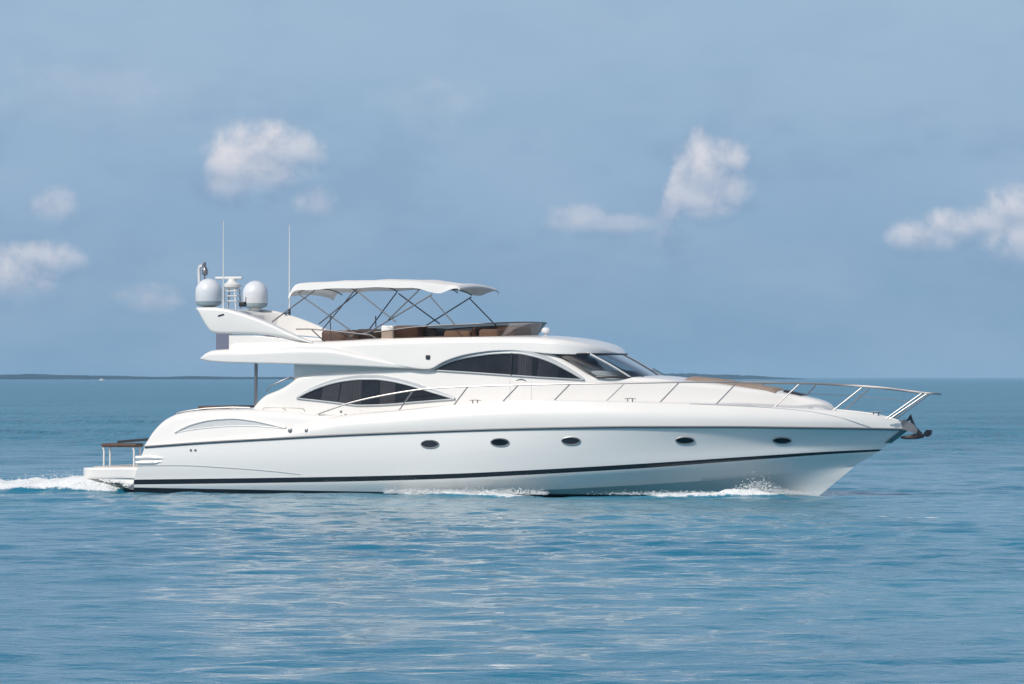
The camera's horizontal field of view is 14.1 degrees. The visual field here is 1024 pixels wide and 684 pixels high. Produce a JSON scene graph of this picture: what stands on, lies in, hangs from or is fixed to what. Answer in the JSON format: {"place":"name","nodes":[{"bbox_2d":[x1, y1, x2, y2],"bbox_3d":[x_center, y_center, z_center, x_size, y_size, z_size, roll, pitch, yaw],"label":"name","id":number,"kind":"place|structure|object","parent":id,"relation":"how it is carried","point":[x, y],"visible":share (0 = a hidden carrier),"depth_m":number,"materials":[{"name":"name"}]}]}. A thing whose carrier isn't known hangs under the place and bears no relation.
{"place":"outdoors","nodes":[
{"label":"outdoors","id":0,"kind":"place"},
{"bbox_2d":[0,378,1023,683],"bbox_3d":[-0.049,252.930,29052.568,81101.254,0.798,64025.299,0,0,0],"label":"sea","id":1,"kind":"structure","parent":0,"point":[898,560],"depth_m":70.50,"materials":[{"name":"liquid"}]},
{"bbox_2d":[0,467,129,488],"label":"stern wake foam","id":2,"kind":"object","parent":1,"relation":"on","point":[109,482],"visible":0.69,"depth_m":119.29,"materials":[{"name":"white"}]},
{"bbox_2d":[0,374,293,378],"bbox_3d":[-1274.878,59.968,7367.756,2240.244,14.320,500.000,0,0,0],"label":"wooded coast","id":3,"kind":"structure","parent":1,"relation":"on","point":[29,376],"depth_m":7153.06},
{"bbox_2d":[384,485,548,494],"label":"side wash foam","id":4,"kind":"object","parent":1,"relation":"on","point":[401,491],"visible":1,"depth_m":115.17,"materials":[{"name":"white"}]},
{"bbox_2d":[83,221,941,497],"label":"motor yacht","id":5,"kind":"object","parent":1,"relation":"on","point":[516,406],"visible":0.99,"depth_m":115.84,"materials":[{"name":"white plastic"}]},
{"bbox_2d":[296,375,454,405],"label":"side window","id":6,"kind":"structure","parent":5,"relation":"in","point":[342,390],"depth_m":117.00,"materials":[{"name":"black glass"}]},
{"bbox_2d":[432,350,583,379],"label":"side window","id":7,"kind":"structure","parent":5,"relation":"in","point":[505,362],"depth_m":115.89,"materials":[{"name":"black glass"}]},
{"bbox_2d":[587,472,827,494],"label":"bow wave spray","id":8,"kind":"object","parent":1,"relation":"on","point":[750,488],"visible":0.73,"depth_m":114.32,"materials":[{"name":"white liquid"}]},
{"bbox_2d":[662,373,801,378],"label":"wooded headland","id":9,"kind":"structure","parent":1,"relation":"on","point":[721,376],"depth_m":7549.27,"materials":[{"name":"green plant"}]},
{"bbox_2d":[0,0,1023,377],"label":"sky","id":10,"kind":"structure","parent":0,"point":[768,188],"materials":[{"name":"blue"}]}
]}

